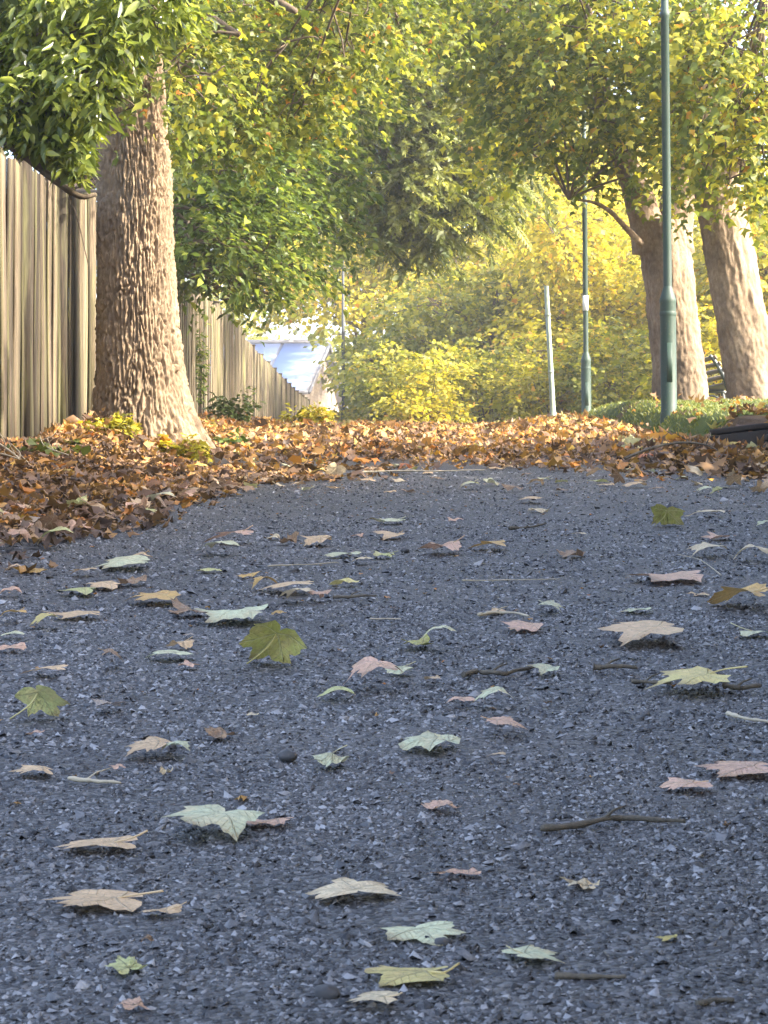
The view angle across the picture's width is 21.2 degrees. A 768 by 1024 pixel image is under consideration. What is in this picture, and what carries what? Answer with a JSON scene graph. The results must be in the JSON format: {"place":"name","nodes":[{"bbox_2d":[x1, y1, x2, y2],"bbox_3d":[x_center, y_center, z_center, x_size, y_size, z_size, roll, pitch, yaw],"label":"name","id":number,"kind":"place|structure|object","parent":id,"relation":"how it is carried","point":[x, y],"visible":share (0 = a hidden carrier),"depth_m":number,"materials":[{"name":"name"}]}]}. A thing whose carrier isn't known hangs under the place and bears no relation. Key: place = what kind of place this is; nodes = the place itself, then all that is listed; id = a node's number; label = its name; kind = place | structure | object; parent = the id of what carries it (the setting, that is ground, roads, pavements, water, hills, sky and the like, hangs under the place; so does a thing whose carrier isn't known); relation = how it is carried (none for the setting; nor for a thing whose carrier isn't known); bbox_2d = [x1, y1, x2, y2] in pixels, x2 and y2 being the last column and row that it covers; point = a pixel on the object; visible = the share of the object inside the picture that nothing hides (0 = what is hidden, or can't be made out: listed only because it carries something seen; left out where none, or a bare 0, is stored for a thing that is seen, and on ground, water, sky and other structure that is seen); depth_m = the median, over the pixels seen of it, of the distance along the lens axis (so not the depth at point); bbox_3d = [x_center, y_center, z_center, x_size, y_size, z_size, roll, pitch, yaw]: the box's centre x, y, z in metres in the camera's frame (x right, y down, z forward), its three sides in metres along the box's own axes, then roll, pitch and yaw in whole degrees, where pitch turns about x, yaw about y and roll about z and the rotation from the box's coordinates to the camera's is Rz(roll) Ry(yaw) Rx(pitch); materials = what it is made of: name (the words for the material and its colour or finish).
{"place":"outdoors","nodes":[
{"label":"outdoors","id":0,"kind":"place"},
{"bbox_2d":[0,438,767,1023],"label":"path","id":1,"kind":"structure","parent":0,"point":[370,920],"depth_m":4.30,"materials":[{"name":"asphalt"}]},
{"bbox_2d":[9,765,52,773],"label":"fallen leaf","id":2,"kind":"object","parent":1,"relation":"on","point":[25,768],"visible":1,"depth_m":4.08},
{"bbox_2d":[10,685,70,718],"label":"fallen leaf","id":3,"kind":"object","parent":1,"relation":"on","point":[47,700],"visible":1,"depth_m":4.74,"materials":[{"name":"plant"}]},
{"bbox_2d":[40,610,99,618],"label":"fallen leaf","id":4,"kind":"object","parent":1,"relation":"on","point":[72,613],"visible":0.99,"depth_m":6.63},
{"bbox_2d":[67,768,120,783],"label":"twig","id":5,"kind":"object","parent":1,"relation":"on","point":[79,779],"visible":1,"depth_m":3.99,"materials":[{"name":"wood"}]},
{"bbox_2d":[53,830,147,848],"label":"fallen leaf","id":6,"kind":"object","parent":1,"relation":"on","point":[121,842],"visible":1,"depth_m":3.43,"materials":[{"name":"plant"}]},
{"bbox_2d":[43,889,162,911],"bbox_3d":[-0.426,0.577,3.079,0.188,0.024,0.104,0,4,-5],"label":"fallen leaf","id":7,"kind":"object","parent":1,"relation":"on","point":[115,899],"visible":1,"depth_m":3.07,"materials":[{"name":"plant"}]},
{"bbox_2d":[87,581,120,589],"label":"fallen leaf","id":8,"kind":"object","parent":1,"relation":"on","point":[109,584],"visible":1,"depth_m":7.47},
{"bbox_2d":[91,555,149,568],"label":"fallen leaf","id":9,"kind":"object","parent":1,"relation":"on","point":[122,561],"visible":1,"depth_m":8.25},
{"bbox_2d":[105,955,147,973],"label":"fallen leaf","id":10,"kind":"object","parent":1,"relation":"on","point":[121,965],"visible":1,"depth_m":2.74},
{"bbox_2d":[116,575,146,583],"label":"fallen leaf","id":11,"kind":"object","parent":1,"relation":"on","point":[132,580],"visible":0.98,"depth_m":7.65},
{"bbox_2d":[117,996,148,1009],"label":"fallen leaf","id":12,"kind":"object","parent":1,"relation":"on","point":[129,1004],"visible":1,"depth_m":2.57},
{"bbox_2d":[125,736,178,756],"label":"fallen leaf","id":13,"kind":"object","parent":1,"relation":"on","point":[151,742],"visible":0.96,"depth_m":4.27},
{"bbox_2d":[125,590,179,600],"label":"fallen leaf","id":14,"kind":"object","parent":1,"relation":"on","point":[165,594],"visible":1,"depth_m":7.05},
{"bbox_2d":[139,902,185,913],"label":"fallen leaf","id":15,"kind":"object","parent":1,"relation":"on","point":[175,908],"visible":1,"depth_m":3.02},
{"bbox_2d":[166,636,193,648],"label":"fallen leaf","id":16,"kind":"object","parent":1,"relation":"on","point":[187,644],"visible":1,"depth_m":5.90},
{"bbox_2d":[168,597,206,613],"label":"fallen leaf","id":17,"kind":"object","parent":1,"relation":"on","point":[180,607],"visible":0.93,"depth_m":6.71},
{"bbox_2d":[161,804,264,841],"bbox_3d":[-0.303,0.538,3.556,0.165,0.035,0.152,2,5,30],"label":"fallen leaf","id":18,"kind":"object","parent":1,"relation":"on","point":[232,823],"visible":1,"depth_m":3.54,"materials":[{"name":"plant"}]},
{"bbox_2d":[204,726,234,738],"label":"fallen leaf","id":19,"kind":"object","parent":1,"relation":"on","point":[219,732],"visible":1,"depth_m":4.48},
{"bbox_2d":[203,525,253,542],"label":"fallen leaf","id":20,"kind":"object","parent":1,"relation":"on","point":[243,532],"visible":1,"depth_m":9.42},
{"bbox_2d":[194,604,267,622],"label":"fallen leaf","id":21,"kind":"object","parent":1,"relation":"on","point":[219,615],"visible":1,"depth_m":6.46,"materials":[{"name":"plant"}]},
{"bbox_2d":[246,817,292,824],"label":"fallen leaf","id":22,"kind":"object","parent":1,"relation":"on","point":[274,821],"visible":0.91,"depth_m":3.60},
{"bbox_2d":[239,620,306,663],"bbox_3d":[-0.303,0.352,5.598,0.190,0.120,0.130,0,4,0],"label":"fallen leaf","id":23,"kind":"object","parent":1,"relation":"on","point":[273,641],"visible":1,"depth_m":5.62,"materials":[{"name":"plant"}]},
{"bbox_2d":[257,580,312,590],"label":"fallen leaf","id":24,"kind":"object","parent":1,"relation":"on","point":[283,584],"visible":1,"depth_m":7.34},
{"bbox_2d":[278,750,297,762],"bbox_3d":[-0.199,0.505,4.225,0.042,0.028,0.034,0,0,0],"label":"pebble","id":25,"kind":"object","parent":1,"relation":"on","point":[287,756],"visible":1,"depth_m":4.21,"materials":[{"name":"stone"}]},
{"bbox_2d":[300,535,331,546],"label":"fallen leaf","id":26,"kind":"object","parent":1,"relation":"on","point":[309,540],"visible":1,"depth_m":9.28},
{"bbox_2d":[314,984,340,998],"bbox_3d":[-0.073,0.618,2.632,0.035,0.022,0.028,0,0,0],"label":"pebble","id":27,"kind":"object","parent":1,"relation":"on","point":[328,991],"visible":1,"depth_m":2.62,"materials":[{"name":"stone"}]},
{"bbox_2d":[311,745,348,766],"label":"fallen leaf","id":28,"kind":"object","parent":1,"relation":"on","point":[327,758],"visible":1,"depth_m":4.15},
{"bbox_2d":[326,462,346,474],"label":"fallen leaf","id":29,"kind":"object","parent":1,"relation":"on","point":[333,468],"visible":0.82,"depth_m":15.29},
{"bbox_2d":[305,877,399,899],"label":"fallen leaf","id":30,"kind":"object","parent":1,"relation":"on","point":[341,886],"visible":1,"depth_m":3.12,"materials":[{"name":"plant"}]},
{"bbox_2d":[333,591,376,598],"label":"twig","id":31,"kind":"object","parent":1,"relation":"on","point":[348,596],"visible":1,"depth_m":7.18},
{"bbox_2d":[343,656,402,684],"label":"fallen leaf","id":32,"kind":"object","parent":1,"relation":"on","point":[364,665],"visible":1,"depth_m":5.16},
{"bbox_2d":[347,991,402,1003],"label":"fallen leaf","id":33,"kind":"object","parent":1,"relation":"on","point":[386,997],"visible":1,"depth_m":2.59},
{"bbox_2d":[0,392,767,825],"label":"leaf litter","id":34,"kind":"object","parent":1,"relation":"on","point":[128,466],"visible":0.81,"depth_m":16.50,"materials":[{"name":"plant"}]},
{"bbox_2d":[37,511,63,529],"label":"fallen leaf","id":35,"kind":"object","parent":34,"relation":"on","point":[49,521],"visible":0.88,"depth_m":9.65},
{"bbox_2d":[212,427,255,452],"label":"green weed","id":36,"kind":"object","parent":34,"relation":"on","point":[233,441],"visible":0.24,"depth_m":19.38,"materials":[{"name":"green plant"}]},
{"bbox_2d":[624,430,717,459],"bbox_3d":[2.180,-0.517,15.755,0.743,0.242,0.226,0,0,-9],"label":"fallen branch","id":37,"kind":"object","parent":34,"relation":"on","point":[647,449],"visible":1,"depth_m":15.74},
{"bbox_2d":[364,962,459,986],"bbox_3d":[0.037,0.605,2.702,0.126,0.021,0.088,0,4,0],"label":"fallen leaf","id":38,"kind":"object","parent":1,"relation":"on","point":[393,976],"visible":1,"depth_m":2.69,"materials":[{"name":"plant"}]},
{"bbox_2d":[363,468,484,472],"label":"twig","id":39,"kind":"object","parent":1,"relation":"on","point":[406,470],"visible":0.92,"depth_m":15.60,"materials":[{"name":"wood"}]},
{"bbox_2d":[382,921,466,945],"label":"fallen leaf","id":40,"kind":"object","parent":1,"relation":"on","point":[433,930],"visible":1,"depth_m":2.89,"materials":[{"name":"plant"}]},
{"bbox_2d":[398,730,460,750],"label":"fallen leaf","id":41,"kind":"object","parent":1,"relation":"on","point":[428,740],"visible":1,"depth_m":4.34,"materials":[{"name":"plant"}]},
{"bbox_2d":[420,799,460,808],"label":"fallen leaf","id":42,"kind":"object","parent":1,"relation":"on","point":[433,804],"visible":1,"depth_m":3.75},
{"bbox_2d":[418,535,464,550],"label":"fallen leaf","id":43,"kind":"object","parent":1,"relation":"on","point":[453,545],"visible":1,"depth_m":8.94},
{"bbox_2d":[425,867,480,874],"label":"fallen leaf","id":44,"kind":"object","parent":1,"relation":"on","point":[472,870],"visible":1,"depth_m":3.25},
{"bbox_2d":[473,686,514,701],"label":"fallen leaf","id":45,"kind":"object","parent":1,"relation":"on","point":[485,693],"visible":1,"depth_m":4.90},
{"bbox_2d":[461,663,534,677],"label":"twig","id":46,"kind":"object","parent":1,"relation":"on","point":[482,672],"visible":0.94,"depth_m":5.37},
{"bbox_2d":[477,606,529,616],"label":"twig","id":47,"kind":"object","parent":1,"relation":"on","point":[480,614],"visible":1,"depth_m":6.69,"materials":[{"name":"wood"}]},
{"bbox_2d":[481,716,527,729],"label":"fallen leaf","id":48,"kind":"object","parent":1,"relation":"on","point":[502,720],"visible":1,"depth_m":4.54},
{"bbox_2d":[500,620,542,631],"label":"fallen leaf","id":49,"kind":"object","parent":1,"relation":"on","point":[517,625],"visible":1,"depth_m":6.31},
{"bbox_2d":[501,944,563,962],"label":"fallen leaf","id":50,"kind":"object","parent":1,"relation":"on","point":[529,951],"visible":1,"depth_m":2.79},
{"bbox_2d":[526,663,559,674],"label":"fallen leaf","id":51,"kind":"object","parent":1,"relation":"on","point":[543,668],"visible":1,"depth_m":5.40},
{"bbox_2d":[544,286,559,429],"bbox_3d":[2.395,-2.165,29.500,0.240,2.195,0.236,-3,0,0],"label":"slender post","id":52,"kind":"object","parent":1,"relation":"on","point":[550,358],"visible":0.81,"depth_m":29.47,"materials":[{"name":"metal"}]},
{"bbox_2d":[559,876,599,888],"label":"fallen leaf","id":53,"kind":"object","parent":1,"relation":"on","point":[584,883],"visible":1,"depth_m":3.17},
{"bbox_2d":[554,971,625,979],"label":"twig","id":54,"kind":"object","parent":1,"relation":"on","point":[568,975],"visible":1,"depth_m":2.70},
{"bbox_2d":[540,805,685,831],"bbox_3d":[0.398,0.540,3.619,0.269,0.034,0.061,0,0,-13],"label":"twig","id":55,"kind":"object","parent":1,"relation":"on","point":[608,816],"visible":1,"depth_m":3.62,"materials":[{"name":"wood"}]},
{"bbox_2d":[593,658,637,670],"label":"twig","id":56,"kind":"object","parent":1,"relation":"on","point":[600,667],"visible":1,"depth_m":5.45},
{"bbox_2d":[598,620,683,646],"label":"fallen leaf","id":57,"kind":"object","parent":1,"relation":"on","point":[635,630],"visible":1,"depth_m":6.04,"materials":[{"name":"plant"}]},
{"bbox_2d":[628,570,702,581],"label":"fallen leaf","id":58,"kind":"object","parent":1,"relation":"on","point":[689,575],"visible":1,"depth_m":7.66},
{"bbox_2d":[650,504,684,525],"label":"fallen leaf","id":59,"kind":"object","parent":1,"relation":"on","point":[663,515],"visible":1,"depth_m":10.54,"materials":[{"name":"plant"}]},
{"bbox_2d":[660,777,712,789],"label":"fallen leaf","id":60,"kind":"object","parent":1,"relation":"on","point":[672,783],"visible":1,"depth_m":3.93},
{"bbox_2d":[646,666,747,688],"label":"fallen leaf","id":61,"kind":"object","parent":1,"relation":"on","point":[696,674],"visible":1,"depth_m":5.14,"materials":[{"name":"plant"}]},
{"bbox_2d":[687,542,726,556],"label":"fallen leaf","id":62,"kind":"object","parent":1,"relation":"on","point":[702,545],"visible":1,"depth_m":8.80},
{"bbox_2d":[694,997,733,1006],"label":"twig","id":63,"kind":"object","parent":1,"relation":"on","point":[703,1002],"visible":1,"depth_m":2.60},
{"bbox_2d":[696,761,767,777],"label":"fallen leaf","id":64,"kind":"object","parent":1,"relation":"on","point":[730,768],"visible":1,"depth_m":4.07,"materials":[{"name":"plant"}]},
{"bbox_2d":[707,583,767,603],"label":"fallen leaf","id":65,"kind":"object","parent":1,"relation":"on","point":[727,593],"visible":1,"depth_m":6.92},
{"bbox_2d":[722,678,761,690],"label":"twig","id":66,"kind":"object","parent":1,"relation":"on","point":[726,685],"visible":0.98,"depth_m":5.13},
{"bbox_2d":[725,711,767,722],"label":"straw","id":67,"kind":"object","parent":1,"relation":"on","point":[729,713],"visible":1,"depth_m":4.69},
{"bbox_2d":[0,400,767,542],"bbox_3d":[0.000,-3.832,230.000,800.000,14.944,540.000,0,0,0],"label":"ground","id":68,"kind":"structure","parent":0,"point":[755,419],"depth_m":18.29,"materials":[{"name":"soil"}]},
{"bbox_2d":[0,148,97,438],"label":"wooden fence","id":69,"kind":"object","parent":68,"relation":"on","point":[48,277],"visible":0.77,"depth_m":16.38,"materials":[{"name":"brown wood"}]},
{"bbox_2d":[7,437,90,456],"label":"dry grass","id":70,"kind":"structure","parent":68,"relation":"on","point":[42,448],"depth_m":13.92,"materials":[{"name":"plant"}]},
{"bbox_2d":[77,410,142,442],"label":"yellow seedling","id":71,"kind":"object","parent":68,"relation":"on","point":[118,422],"visible":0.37,"depth_m":16.94,"materials":[{"name":"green plant"}]},
{"bbox_2d":[0,0,220,266],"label":"laurel tree","id":72,"kind":"object","parent":68,"relation":"on","point":[64,74],"visible":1,"depth_m":12.77,"materials":[{"name":"green plant"}]},
{"bbox_2d":[155,433,212,463],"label":"yellow seedling","id":73,"kind":"object","parent":68,"relation":"on","point":[181,450],"visible":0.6,"depth_m":17.12,"materials":[{"name":"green plant"}]},
{"bbox_2d":[0,0,431,346],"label":"beech tree","id":74,"kind":"object","parent":68,"relation":"on","point":[241,250],"visible":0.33,"depth_m":25.37,"materials":[{"name":"green plant"}]},
{"bbox_2d":[202,386,265,422],"bbox_3d":[-2.018,-1.305,26.999,0.781,0.719,0.704,0,0,-30],"label":"bramble","id":75,"kind":"object","parent":68,"relation":"on","point":[231,410],"visible":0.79,"depth_m":26.95,"materials":[{"name":"green plant"}]},
{"bbox_2d":[177,281,309,420],"bbox_3d":[-3.060,-2.827,56.249,0.158,4.265,71.480,0,0,0],"label":"wooden fence","id":76,"kind":"object","parent":68,"relation":"on","point":[238,362],"visible":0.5,"depth_m":38.59,"materials":[{"name":"brown wood"}]},
{"bbox_2d":[195,299,211,413],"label":"ivy","id":77,"kind":"object","parent":76,"relation":"attached to","point":[201,375],"visible":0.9,"depth_m":30.99,"materials":[{"name":"green plant"}]},
{"bbox_2d":[15,0,510,454],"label":"oak tree","id":78,"kind":"object","parent":68,"relation":"on","point":[140,372],"visible":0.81,"depth_m":17.85,"materials":[{"name":"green plant"}]},
{"bbox_2d":[210,339,347,413],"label":"house","id":79,"kind":"structure","parent":68,"relation":"on","point":[289,359],"depth_m":101.00,"materials":[{"name":"brick"}]},
{"bbox_2d":[68,270,522,421],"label":"wood","id":80,"kind":"object","parent":68,"relation":"on","point":[253,330],"visible":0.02,"depth_m":127.51,"materials":[{"name":"plant"}]},
{"bbox_2d":[275,401,338,422],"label":"yellow shrub","id":81,"kind":"object","parent":68,"relation":"on","point":[317,414],"visible":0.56,"depth_m":30.89,"materials":[{"name":"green plant"}]},
{"bbox_2d":[210,191,443,419],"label":"autumn tree","id":82,"kind":"object","parent":68,"relation":"on","point":[352,322],"visible":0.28,"depth_m":64.91,"materials":[{"name":"yellow plant"}]},
{"bbox_2d":[318,231,345,419],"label":"lamp post","id":83,"kind":"object","parent":68,"relation":"on","point":[343,333],"visible":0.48,"depth_m":59.96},
{"bbox_2d":[322,403,362,422],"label":"bush","id":84,"kind":"object","parent":68,"relation":"on","point":[340,417],"visible":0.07,"depth_m":59.66,"materials":[{"name":"plant"}]},
{"bbox_2d":[303,306,438,392],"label":"autumn tree","id":85,"kind":"object","parent":68,"relation":"on","point":[311,339],"visible":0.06,"depth_m":95.41,"materials":[{"name":"yellow plant"}]},
{"bbox_2d":[175,0,591,291],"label":"yew tree","id":86,"kind":"object","parent":68,"relation":"on","point":[430,177],"visible":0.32,"depth_m":36.93,"materials":[{"name":"green plant"}]},
{"bbox_2d":[323,326,458,420],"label":"autumn tree","id":87,"kind":"object","parent":68,"relation":"on","point":[358,345],"visible":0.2,"depth_m":58.30,"materials":[{"name":"green plant"}]},
{"bbox_2d":[341,335,449,421],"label":"bush","id":88,"kind":"object","parent":68,"relation":"on","point":[394,381],"visible":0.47,"depth_m":45.49,"materials":[{"name":"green plant"}]},
{"bbox_2d":[361,339,483,422],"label":"bush","id":89,"kind":"object","parent":68,"relation":"on","point":[414,410],"visible":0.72,"depth_m":43.65,"materials":[{"name":"yellow plant"}]},
{"bbox_2d":[341,170,574,422],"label":"autumn tree","id":90,"kind":"object","parent":68,"relation":"on","point":[479,264],"visible":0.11,"depth_m":63.09,"materials":[{"name":"yellow plant"}]},
{"bbox_2d":[355,252,577,421],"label":"autumn tree","id":91,"kind":"object","parent":68,"relation":"on","point":[472,314],"visible":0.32,"depth_m":56.43,"materials":[{"name":"green plant"}]},
{"bbox_2d":[421,325,560,422],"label":"bush","id":92,"kind":"object","parent":68,"relation":"on","point":[472,386],"visible":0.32,"depth_m":47.74,"materials":[{"name":"yellow plant"}]},
{"bbox_2d":[435,93,661,288],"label":"autumn tree","id":93,"kind":"object","parent":68,"relation":"on","point":[600,163],"visible":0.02,"depth_m":67.38,"materials":[{"name":"yellow plant"}]},
{"bbox_2d":[471,158,657,419],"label":"autumn tree","id":94,"kind":"object","parent":68,"relation":"on","point":[603,282],"visible":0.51,"depth_m":52.38,"materials":[{"name":"yellow plant"}]},
{"bbox_2d":[599,205,767,399],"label":"autumn tree","id":95,"kind":"object","parent":68,"relation":"on","point":[638,285],"visible":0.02,"depth_m":49.35,"materials":[{"name":"yellow plant"}]},
{"bbox_2d":[692,149,767,394],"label":"autumn tree","id":96,"kind":"object","parent":68,"relation":"on","point":[697,257],"visible":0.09,"depth_m":44.33,"materials":[{"name":"yellow plant"}]},
{"bbox_2d":[709,423,767,445],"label":"curb","id":97,"kind":"structure","parent":68,"relation":"on","point":[759,430],"depth_m":17.64,"materials":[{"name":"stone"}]},
{"bbox_2d":[4,0,767,368],"label":"sky","id":98,"kind":"structure","parent":0,"point":[283,331],"materials":[{"name":"white"}]},
{"bbox_2d":[582,398,767,436],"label":"grass bank","id":99,"kind":"structure","parent":0,"point":[702,426],"depth_m":22.78,"materials":[{"name":"plant"}]},
{"bbox_2d":[477,333,616,421],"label":"bush","id":100,"kind":"object","parent":99,"relation":"on","point":[523,396],"visible":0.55,"depth_m":45.54,"materials":[{"name":"yellow plant"}]},
{"bbox_2d":[395,0,746,400],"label":"plane tree","id":101,"kind":"object","parent":99,"relation":"on","point":[575,27],"visible":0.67,"depth_m":27.06,"materials":[{"name":"green plant"}]},
{"bbox_2d":[581,95,590,412],"bbox_3d":[3.281,-5.407,37.986,1.094,7.680,0.232,-1,0,0],"label":"lamp post","id":102,"kind":"object","parent":99,"relation":"on","point":[586,381],"visible":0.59,"depth_m":37.95,"materials":[{"name":"metal"}]},
{"bbox_2d":[553,311,652,414],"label":"bush","id":103,"kind":"object","parent":99,"relation":"on","point":[611,391],"visible":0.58,"depth_m":44.64,"materials":[{"name":"green plant"}]},
{"bbox_2d":[659,0,676,423],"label":"lamp post","id":104,"kind":"object","parent":99,"relation":"on","point":[667,315],"visible":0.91,"depth_m":22.55,"materials":[{"name":"metal"}]},
{"bbox_2d":[666,343,672,381],"bbox_3d":[3.139,-1.645,22.513,0.063,0.430,0.010,-1,0,0],"label":"access door","id":105,"kind":"structure","parent":104,"relation":"in","point":[669,345],"depth_m":22.51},
{"bbox_2d":[635,294,725,400],"bbox_3d":[6.496,-2.905,39.995,3.018,3.114,3.483,0,0,0],"label":"bush","id":106,"kind":"object","parent":99,"relation":"on","point":[711,327],"visible":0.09,"depth_m":39.88,"materials":[{"name":"yellow plant"}]},
{"bbox_2d":[594,0,767,399],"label":"plane tree","id":107,"kind":"object","parent":99,"relation":"on","point":[733,102],"visible":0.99,"depth_m":25.06,"materials":[{"name":"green plant"}]},
{"bbox_2d":[704,354,725,398],"bbox_3d":[5.180,-1.935,31.782,0.772,0.908,1.650,0,0,-8],"label":"park bench","id":108,"kind":"object","parent":99,"relation":"on","point":[718,388],"visible":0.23,"depth_m":31.51,"materials":[{"name":"metal"}]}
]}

